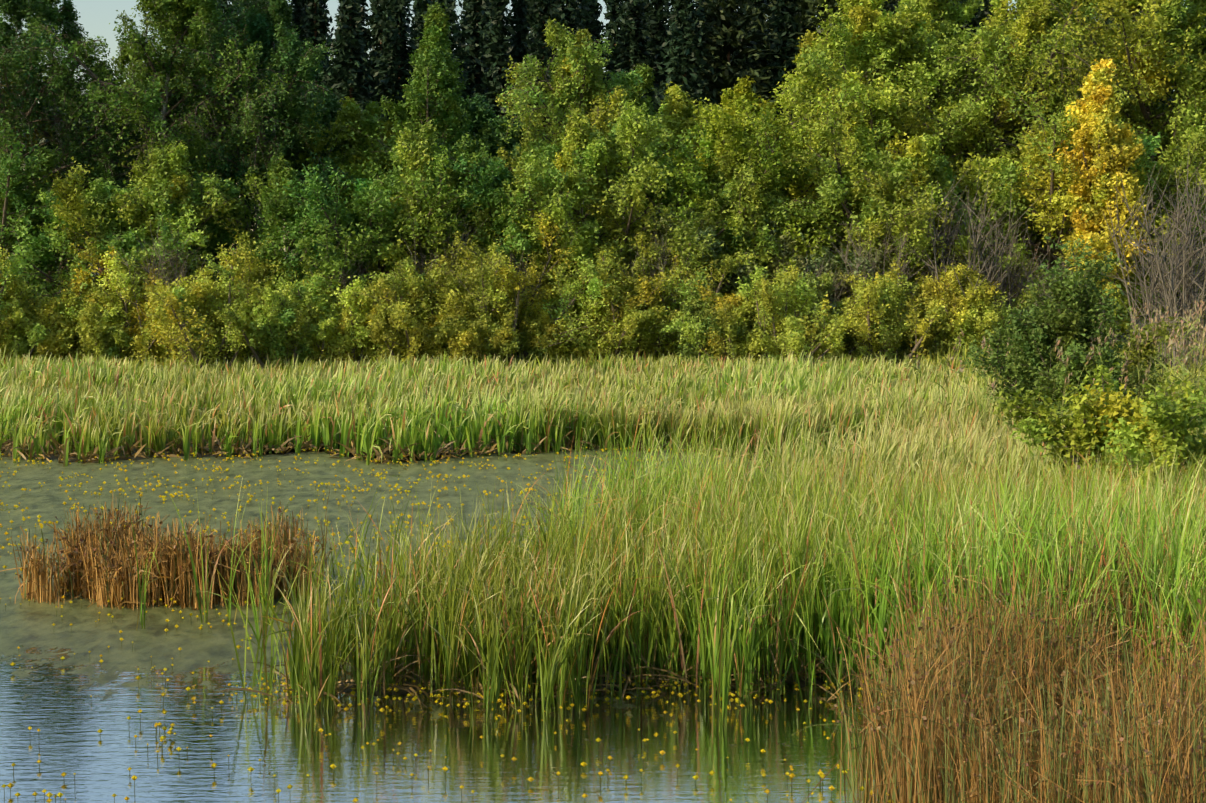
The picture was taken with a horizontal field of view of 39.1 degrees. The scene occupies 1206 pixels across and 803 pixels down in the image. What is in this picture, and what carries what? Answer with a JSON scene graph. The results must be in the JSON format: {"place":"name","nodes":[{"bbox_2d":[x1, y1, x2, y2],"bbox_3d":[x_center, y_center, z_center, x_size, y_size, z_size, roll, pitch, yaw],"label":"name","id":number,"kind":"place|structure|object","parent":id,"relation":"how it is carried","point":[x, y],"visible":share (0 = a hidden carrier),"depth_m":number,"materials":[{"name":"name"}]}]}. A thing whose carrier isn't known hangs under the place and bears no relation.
{"place":"outdoors","nodes":[
{"label":"outdoors","id":0,"kind":"place"},
{"bbox_2d":[0,449,1071,802],"bbox_3d":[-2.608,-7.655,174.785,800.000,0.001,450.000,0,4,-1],"label":"water","id":1,"kind":"structure","parent":0,"point":[70,705],"depth_m":16.97,"materials":[{"name":"liquid"}]},
{"bbox_2d":[0,445,898,802],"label":"yellow water flowers","id":2,"kind":"object","parent":1,"relation":"on","point":[438,703],"visible":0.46,"depth_m":18.86,"materials":[{"name":"yellow plant"}]},
{"bbox_2d":[236,440,1072,722],"bbox_3d":[1.410,2.247,29.582,21.249,0.001,35.674,0,4,-1],"label":"reed mat","id":3,"kind":"object","parent":1,"relation":"on","point":[788,680],"visible":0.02,"depth_m":18.28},
{"bbox_2d":[791,491,1205,802],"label":"rushes","id":4,"kind":"object","parent":1,"relation":"in","point":[983,730],"visible":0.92,"depth_m":13.39,"materials":[{"name":"plant"}]},
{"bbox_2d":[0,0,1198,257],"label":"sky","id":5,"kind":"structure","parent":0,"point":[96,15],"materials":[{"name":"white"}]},
{"bbox_2d":[5,258,1201,377],"bbox_3d":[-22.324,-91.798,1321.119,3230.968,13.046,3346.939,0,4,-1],"label":"ground","id":6,"kind":"structure","parent":0,"point":[1139,322],"depth_m":156.36,"materials":[{"name":"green plant"}]},
{"bbox_2d":[0,244,45,337],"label":"willow scrub","id":7,"kind":"object","parent":6,"relation":"on","point":[4,288],"visible":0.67,"depth_m":73.13,"materials":[{"name":"green plant"}]},
{"bbox_2d":[0,290,66,362],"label":"willow scrub","id":8,"kind":"object","parent":6,"relation":"on","point":[13,325],"visible":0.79,"depth_m":72.75,"materials":[{"name":"green plant"}]},
{"bbox_2d":[12,295,77,362],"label":"willow scrub","id":9,"kind":"object","parent":6,"relation":"on","point":[52,319],"visible":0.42,"depth_m":73.63,"materials":[{"name":"green plant"}]},
{"bbox_2d":[0,114,103,319],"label":"round tree","id":10,"kind":"object","parent":6,"relation":"on","point":[17,198],"visible":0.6,"depth_m":77.56,"materials":[{"name":"green plant"}]},
{"bbox_2d":[0,0,123,284],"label":"birch tree","id":11,"kind":"object","parent":6,"relation":"on","point":[17,11],"visible":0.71,"depth_m":81.30,"materials":[{"name":"green plant"}]},
{"bbox_2d":[6,257,127,361],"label":"willow scrub","id":12,"kind":"object","parent":6,"relation":"on","point":[73,302],"visible":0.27,"depth_m":74.54,"materials":[{"name":"green plant"}]},
{"bbox_2d":[0,0,168,275],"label":"birch tree","id":13,"kind":"object","parent":6,"relation":"on","point":[65,19],"visible":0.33,"depth_m":83.97,"materials":[{"name":"green plant"}]},
{"bbox_2d":[0,157,230,350],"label":"round tree","id":14,"kind":"object","parent":6,"relation":"on","point":[96,208],"visible":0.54,"depth_m":75.81,"materials":[{"name":"green plant"}]},
{"bbox_2d":[73,292,168,364],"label":"willow scrub","id":15,"kind":"object","parent":6,"relation":"on","point":[98,336],"visible":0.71,"depth_m":73.06,"materials":[{"name":"green plant"}]},
{"bbox_2d":[69,243,189,355],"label":"willow scrub","id":16,"kind":"object","parent":6,"relation":"on","point":[123,285],"visible":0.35,"depth_m":74.34,"materials":[{"name":"green plant"}]},
{"bbox_2d":[7,0,296,274],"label":"birch tree","id":17,"kind":"object","parent":6,"relation":"on","point":[196,17],"visible":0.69,"depth_m":81.44,"materials":[{"name":"green plant"}]},
{"bbox_2d":[102,217,208,365],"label":"bare shrub","id":18,"kind":"object","parent":6,"relation":"on","point":[162,265],"visible":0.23,"depth_m":74.51,"materials":[{"name":"brown plant"}]},
{"bbox_2d":[2,491,339,609],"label":"dry reeds","id":19,"kind":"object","parent":6,"relation":"on","point":[101,567],"depth_m":22.97,"materials":[{"name":"plant"}]},
{"bbox_2d":[102,140,251,303],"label":"birch tree","id":20,"kind":"object","parent":6,"relation":"on","point":[188,192],"visible":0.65,"depth_m":76.72,"materials":[{"name":"green plant"}]},
{"bbox_2d":[80,0,315,266],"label":"birch tree","id":21,"kind":"object","parent":6,"relation":"on","point":[231,23],"visible":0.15,"depth_m":85.48,"materials":[{"name":"green plant"}]},
{"bbox_2d":[135,253,262,371],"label":"willow scrub","id":22,"kind":"object","parent":6,"relation":"on","point":[179,314],"visible":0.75,"depth_m":71.66,"materials":[{"name":"green plant"}]},
{"bbox_2d":[154,154,301,302],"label":"round tree","id":23,"kind":"object","parent":6,"relation":"on","point":[223,234],"visible":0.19,"depth_m":77.98,"materials":[{"name":"green plant"}]},
{"bbox_2d":[142,228,347,362],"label":"willow scrub","id":24,"kind":"object","parent":6,"relation":"on","point":[250,271],"visible":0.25,"depth_m":74.50,"materials":[{"name":"green plant"}]},
{"bbox_2d":[150,0,372,264],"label":"birch tree","id":25,"kind":"object","parent":6,"relation":"on","point":[288,49],"visible":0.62,"depth_m":83.31,"materials":[{"name":"green plant"}]},
{"bbox_2d":[214,279,321,369],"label":"willow scrub","id":26,"kind":"object","parent":6,"relation":"on","point":[276,343],"visible":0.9,"depth_m":71.92,"materials":[{"name":"green plant"}]},
{"bbox_2d":[242,256,347,366],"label":"willow scrub","id":27,"kind":"object","parent":6,"relation":"on","point":[283,297],"visible":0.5,"depth_m":72.82,"materials":[{"name":"green plant"}]},
{"bbox_2d":[215,93,380,287],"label":"broad tree","id":28,"kind":"object","parent":6,"relation":"on","point":[327,119],"depth_m":88.81,"materials":[{"name":"green plant"}]},
{"bbox_2d":[252,153,358,312],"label":"birch tree","id":29,"kind":"object","parent":6,"relation":"on","point":[281,206],"visible":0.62,"depth_m":75.77,"materials":[{"name":"green plant"}]},
{"bbox_2d":[291,0,340,104],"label":"conifer","id":30,"kind":"object","parent":6,"relation":"on","point":[316,19],"visible":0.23,"depth_m":125.57,"materials":[{"name":"green plant"}]},
{"bbox_2d":[272,96,420,299],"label":"broad tree","id":31,"kind":"object","parent":6,"relation":"on","point":[354,157],"visible":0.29,"depth_m":86.42,"materials":[{"name":"green plant"}]},
{"bbox_2d":[324,0,373,152],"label":"conifer","id":32,"kind":"object","parent":6,"relation":"on","point":[346,61],"visible":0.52,"depth_m":122.38,"materials":[{"name":"green plant"}]},
{"bbox_2d":[304,275,407,368],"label":"willow scrub","id":33,"kind":"object","parent":6,"relation":"on","point":[355,315],"visible":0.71,"depth_m":72.69,"materials":[{"name":"green plant"}]},
{"bbox_2d":[250,142,499,305],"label":"round tree","id":34,"kind":"object","parent":6,"relation":"on","point":[371,201],"visible":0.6,"depth_m":75.24,"materials":[{"name":"green plant"}]},
{"bbox_2d":[370,0,419,125],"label":"conifer","id":35,"kind":"object","parent":6,"relation":"on","point":[396,74],"visible":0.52,"depth_m":125.97,"materials":[{"name":"green plant"}]},
{"bbox_2d":[358,255,476,366],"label":"willow scrub","id":36,"kind":"object","parent":6,"relation":"on","point":[416,335],"visible":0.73,"depth_m":72.39,"materials":[{"name":"green plant"}]},
{"bbox_2d":[346,1,492,261],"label":"poplar tree","id":37,"kind":"object","parent":6,"relation":"on","point":[432,90],"visible":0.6,"depth_m":83.80,"materials":[{"name":"green plant"}]},
{"bbox_2d":[1,424,857,464],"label":"litter","id":38,"kind":"object","parent":6,"relation":"on","point":[7,445],"visible":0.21,"depth_m":42.30,"materials":[{"name":"plant"}]},
{"bbox_2d":[373,117,496,293],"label":"birch tree","id":39,"kind":"object","parent":6,"relation":"on","point":[411,150],"visible":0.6,"depth_m":76.43,"materials":[{"name":"green plant"}]},
{"bbox_2d":[351,244,529,365],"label":"willow scrub","id":40,"kind":"object","parent":6,"relation":"on","point":[434,277],"visible":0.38,"depth_m":73.70,"materials":[{"name":"green plant"}]},
{"bbox_2d":[423,0,475,135],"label":"conifer","id":41,"kind":"object","parent":6,"relation":"on","point":[455,34],"visible":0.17,"depth_m":123.75,"materials":[{"name":"green plant"}]},
{"bbox_2d":[422,292,522,365],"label":"willow scrub","id":42,"kind":"object","parent":6,"relation":"on","point":[455,337],"visible":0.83,"depth_m":71.86,"materials":[{"name":"green plant"}]},
{"bbox_2d":[455,0,495,102],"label":"conifer","id":43,"kind":"object","parent":6,"relation":"on","point":[477,16],"visible":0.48,"depth_m":132.95,"materials":[{"name":"green plant"}]},
{"bbox_2d":[369,207,617,363],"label":"willow scrub","id":44,"kind":"object","parent":6,"relation":"on","point":[508,276],"visible":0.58,"depth_m":73.97,"materials":[{"name":"green plant"}]},
{"bbox_2d":[457,93,532,264],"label":"broad tree","id":45,"kind":"object","parent":6,"relation":"on","point":[481,114],"visible":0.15,"depth_m":89.84,"materials":[{"name":"green plant"}]},
{"bbox_2d":[476,0,525,137],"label":"conifer","id":46,"kind":"object","parent":6,"relation":"on","point":[496,59],"visible":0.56,"depth_m":124.06,"materials":[{"name":"green plant"}]},
{"bbox_2d":[434,132,571,299],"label":"round tree","id":47,"kind":"object","parent":6,"relation":"on","point":[482,170],"visible":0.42,"depth_m":76.61,"materials":[{"name":"green plant"}]},
{"bbox_2d":[502,0,535,121],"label":"conifer","id":48,"kind":"object","parent":6,"relation":"on","point":[519,16],"visible":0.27,"depth_m":135.28,"materials":[{"name":"green plant"}]},
{"bbox_2d":[488,302,564,362],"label":"willow scrub","id":49,"kind":"object","parent":6,"relation":"on","point":[533,326],"visible":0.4,"depth_m":74.35,"materials":[{"name":"green plant"}]},
{"bbox_2d":[511,0,568,154],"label":"conifer","id":50,"kind":"object","parent":6,"relation":"on","point":[544,12],"visible":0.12,"depth_m":123.05,"materials":[{"name":"green plant"}]},
{"bbox_2d":[520,303,604,364],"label":"willow scrub","id":51,"kind":"object","parent":6,"relation":"on","point":[547,327],"visible":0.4,"depth_m":74.64,"materials":[{"name":"green plant"}]},
{"bbox_2d":[216,606,922,722],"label":"litter","id":52,"kind":"object","parent":6,"relation":"on","point":[406,674],"visible":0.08,"depth_m":17.69,"materials":[{"name":"plant"}]},
{"bbox_2d":[509,107,643,284],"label":"birch tree","id":53,"kind":"object","parent":6,"relation":"on","point":[577,129],"visible":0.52,"depth_m":76.22,"materials":[{"name":"green plant"}]},
{"bbox_2d":[495,18,668,261],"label":"birch tree","id":54,"kind":"object","parent":6,"relation":"on","point":[564,86],"visible":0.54,"depth_m":82.91,"materials":[{"name":"green plant"}]},
{"bbox_2d":[563,0,611,129],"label":"conifer","id":55,"kind":"object","parent":6,"relation":"on","point":[590,10],"visible":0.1,"depth_m":125.22,"materials":[{"name":"green plant"}]},
{"bbox_2d":[511,236,677,366],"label":"willow scrub","id":56,"kind":"object","parent":6,"relation":"on","point":[593,287],"visible":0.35,"depth_m":74.28,"materials":[{"name":"green plant"}]},
{"bbox_2d":[0,347,1205,466],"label":"reeds","id":57,"kind":"object","parent":6,"relation":"on","point":[86,404],"visible":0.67,"depth_m":50.15,"materials":[{"name":"plant"}]},
{"bbox_2d":[6,334,1205,375],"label":"bank grass","id":58,"kind":"structure","parent":6,"relation":"on","point":[938,357],"depth_m":73.12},
{"bbox_2d":[493,99,757,351],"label":"round tree","id":59,"kind":"object","parent":6,"relation":"on","point":[632,126],"visible":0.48,"depth_m":76.14,"materials":[{"name":"green plant"}]},
{"bbox_2d":[569,254,686,361],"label":"willow scrub","id":60,"kind":"object","parent":6,"relation":"on","point":[633,326],"visible":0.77,"depth_m":74.17,"materials":[{"name":"green plant"}]},
{"bbox_2d":[603,0,660,252],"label":"conifer","id":61,"kind":"object","parent":6,"relation":"on","point":[631,40],"visible":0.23,"depth_m":125.51,"materials":[{"name":"green plant"}]},
{"bbox_2d":[588,64,684,264],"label":"birch tree","id":62,"kind":"object","parent":6,"relation":"on","point":[644,71],"visible":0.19,"depth_m":90.67,"materials":[{"name":"green plant"}]},
{"bbox_2d":[643,0,678,205],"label":"conifer","id":63,"kind":"object","parent":6,"relation":"on","point":[659,12],"visible":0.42,"depth_m":133.78,"materials":[{"name":"green plant"}]},
{"bbox_2d":[570,231,755,363],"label":"willow scrub","id":64,"kind":"object","parent":6,"relation":"on","point":[680,296],"visible":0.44,"depth_m":74.67,"materials":[{"name":"green plant"}]},
{"bbox_2d":[129,405,1205,728],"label":"reeds","id":65,"kind":"object","parent":6,"relation":"on","point":[717,561],"visible":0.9,"depth_m":18.12,"materials":[{"name":"plant"}]},
{"bbox_2d":[652,0,720,115],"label":"conifer","id":66,"kind":"object","parent":6,"relation":"on","point":[685,13],"visible":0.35,"depth_m":122.09,"materials":[{"name":"green plant"}]},
{"bbox_2d":[620,81,768,290],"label":"broad tree","id":67,"kind":"object","parent":6,"relation":"on","point":[675,111],"visible":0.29,"depth_m":85.79,"materials":[{"name":"green plant"}]},
{"bbox_2d":[623,205,789,305],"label":"shrub","id":68,"kind":"object","parent":6,"relation":"on","point":[706,231],"visible":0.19,"depth_m":77.20,"materials":[{"name":"green plant"}]},
{"bbox_2d":[570,97,858,304],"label":"round tree","id":69,"kind":"object","parent":6,"relation":"on","point":[723,134],"visible":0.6,"depth_m":77.87,"materials":[{"name":"green plant"}]},
{"bbox_2d":[670,276,765,363],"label":"willow scrub","id":70,"kind":"object","parent":6,"relation":"on","point":[707,318],"visible":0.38,"depth_m":73.09,"materials":[{"name":"green plant"}]},
{"bbox_2d":[663,0,789,291],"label":"conifer","id":71,"kind":"object","parent":6,"relation":"on","point":[728,32],"visible":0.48,"depth_m":124.31,"materials":[{"name":"green plant"}]},
{"bbox_2d":[660,276,804,365],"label":"willow scrub","id":72,"kind":"object","parent":6,"relation":"on","point":[737,316],"visible":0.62,"depth_m":72.32,"materials":[{"name":"green plant"}]},
{"bbox_2d":[644,75,862,294],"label":"broad tree","id":73,"kind":"object","parent":6,"relation":"on","point":[737,96],"visible":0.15,"depth_m":87.75,"materials":[{"name":"green plant"}]},
{"bbox_2d":[684,151,823,304],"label":"birch tree","id":74,"kind":"object","parent":6,"relation":"on","point":[757,220],"visible":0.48,"depth_m":77.09,"materials":[{"name":"green plant"}]},
{"bbox_2d":[760,0,803,127],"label":"conifer","id":75,"kind":"object","parent":6,"relation":"on","point":[783,18],"visible":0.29,"depth_m":125.42,"materials":[{"name":"green plant"}]},
{"bbox_2d":[735,265,865,366],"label":"willow scrub","id":76,"kind":"object","parent":6,"relation":"on","point":[775,321],"visible":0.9,"depth_m":71.65,"materials":[{"name":"green plant"}]},
{"bbox_2d":[752,230,887,325],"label":"shrub","id":77,"kind":"object","parent":6,"relation":"on","point":[810,263],"visible":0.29,"depth_m":76.47,"materials":[{"name":"green plant"}]},
{"bbox_2d":[769,29,881,248],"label":"poplar tree","id":78,"kind":"object","parent":6,"relation":"on","point":[788,97],"visible":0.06,"depth_m":86.67,"materials":[{"name":"green plant"}]},
{"bbox_2d":[773,0,892,104],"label":"tree","id":79,"kind":"object","parent":6,"relation":"on","point":[813,22],"visible":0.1,"depth_m":125.12,"materials":[{"name":"green plant"}]},
{"bbox_2d":[779,268,903,360],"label":"willow scrub","id":80,"kind":"object","parent":6,"relation":"on","point":[825,282],"visible":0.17,"depth_m":74.60,"materials":[{"name":"green plant"}]},
{"bbox_2d":[498,368,1205,498],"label":"reeds","id":81,"kind":"object","parent":6,"relation":"on","point":[926,446],"visible":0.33,"depth_m":41.30,"materials":[{"name":"plant"}]},
{"bbox_2d":[766,84,951,306],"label":"round tree","id":82,"kind":"object","parent":6,"relation":"on","point":[860,138],"visible":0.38,"depth_m":79.51,"materials":[{"name":"green plant"}]},
{"bbox_2d":[826,216,938,359],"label":"bare shrub","id":83,"kind":"object","parent":6,"relation":"on","point":[876,263],"visible":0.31,"depth_m":75.54,"materials":[{"name":"grey plant"}]},
{"bbox_2d":[838,260,950,365],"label":"willow scrub","id":84,"kind":"object","parent":6,"relation":"on","point":[879,318],"visible":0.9,"depth_m":72.82,"materials":[{"name":"green plant"}]},
{"bbox_2d":[842,130,982,309],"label":"birch tree","id":85,"kind":"object","parent":6,"relation":"on","point":[926,149],"visible":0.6,"depth_m":76.37,"materials":[{"name":"green plant"}]},
{"bbox_2d":[784,0,1042,264],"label":"broad tree","id":86,"kind":"object","parent":6,"relation":"on","point":[868,21],"visible":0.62,"depth_m":83.66,"materials":[{"name":"green plant"}]},
{"bbox_2d":[810,144,1031,310],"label":"round tree","id":87,"kind":"object","parent":6,"relation":"on","point":[997,196],"visible":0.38,"depth_m":76.87,"materials":[{"name":"green plant"}]},
{"bbox_2d":[901,274,1000,356],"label":"willow scrub","id":88,"kind":"object","parent":6,"relation":"on","point":[962,324],"visible":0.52,"depth_m":73.89,"materials":[{"name":"green plant"}]},
{"bbox_2d":[806,0,1097,293],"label":"broad tree","id":89,"kind":"object","parent":6,"relation":"on","point":[950,27],"visible":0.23,"depth_m":84.79,"materials":[{"name":"green plant"}]},
{"bbox_2d":[897,165,1040,354],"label":"bare shrub","id":90,"kind":"object","parent":6,"relation":"on","point":[982,219],"visible":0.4,"depth_m":75.41,"materials":[{"name":"grey plant"}]},
{"bbox_2d":[907,262,1038,356],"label":"willow scrub","id":91,"kind":"object","parent":6,"relation":"on","point":[980,298],"visible":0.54,"depth_m":74.04,"materials":[{"name":"green plant"}]},
{"bbox_2d":[951,209,1060,319],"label":"bare shrub","id":92,"kind":"object","parent":6,"relation":"on","point":[1009,282],"visible":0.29,"depth_m":76.23,"materials":[{"name":"brown plant"}]},
{"bbox_2d":[905,0,1167,292],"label":"birch tree","id":93,"kind":"object","parent":6,"relation":"on","point":[1027,25],"visible":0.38,"depth_m":83.28,"materials":[{"name":"green plant"}]},
{"bbox_2d":[910,300,1205,434],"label":"common reed","id":94,"kind":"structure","parent":6,"relation":"on","point":[1191,345],"depth_m":38.04,"materials":[{"name":"plant"}]},
{"bbox_2d":[959,231,1189,430],"bbox_3d":[11.143,-0.985,39.669,4.493,6.007,5.414,-3,5,-37],"label":"dark bush","id":95,"kind":"object","parent":6,"relation":"on","point":[1071,324],"visible":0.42,"depth_m":39.51,"materials":[{"name":"green plant"}]},
{"bbox_2d":[949,76,1205,335],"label":"round tree","id":96,"kind":"object","parent":6,"relation":"on","point":[1053,180],"visible":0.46,"depth_m":77.03,"materials":[{"name":"green plant"}]},
{"bbox_2d":[959,0,1205,337],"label":"broad tree","id":97,"kind":"object","parent":6,"relation":"on","point":[1150,27],"visible":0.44,"depth_m":83.07,"materials":[{"name":"green plant"}]},
{"bbox_2d":[972,0,1204,278],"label":"broad tree","id":98,"kind":"object","parent":6,"relation":"on","point":[1074,43],"visible":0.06,"depth_m":90.04,"materials":[{"name":"green plant"}]},
{"bbox_2d":[991,360,1205,497],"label":"yellow bush","id":99,"kind":"object","parent":6,"relation":"on","point":[1169,418],"visible":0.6,"depth_m":27.38,"materials":[{"name":"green plant"}]},
{"bbox_2d":[1047,56,1155,326],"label":"poplar tree","id":100,"kind":"object","parent":6,"relation":"on","point":[1100,138],"visible":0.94,"depth_m":74.27,"materials":[{"name":"yellow plant"}]},
{"bbox_2d":[1061,147,1205,340],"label":"bare shrub","id":101,"kind":"object","parent":6,"relation":"on","point":[1123,329],"visible":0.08,"depth_m":78.68,"materials":[{"name":"grey plant"}]},
{"bbox_2d":[1081,0,1205,299],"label":"broad tree","id":102,"kind":"object","parent":6,"relation":"on","point":[1139,117],"visible":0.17,"depth_m":85.80,"materials":[{"name":"green plant"}]},
{"bbox_2d":[1095,144,1205,374],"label":"bare shrub","id":103,"kind":"object","parent":6,"relation":"on","point":[1185,278],"visible":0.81,"depth_m":60.00,"materials":[{"name":"grey plant"}]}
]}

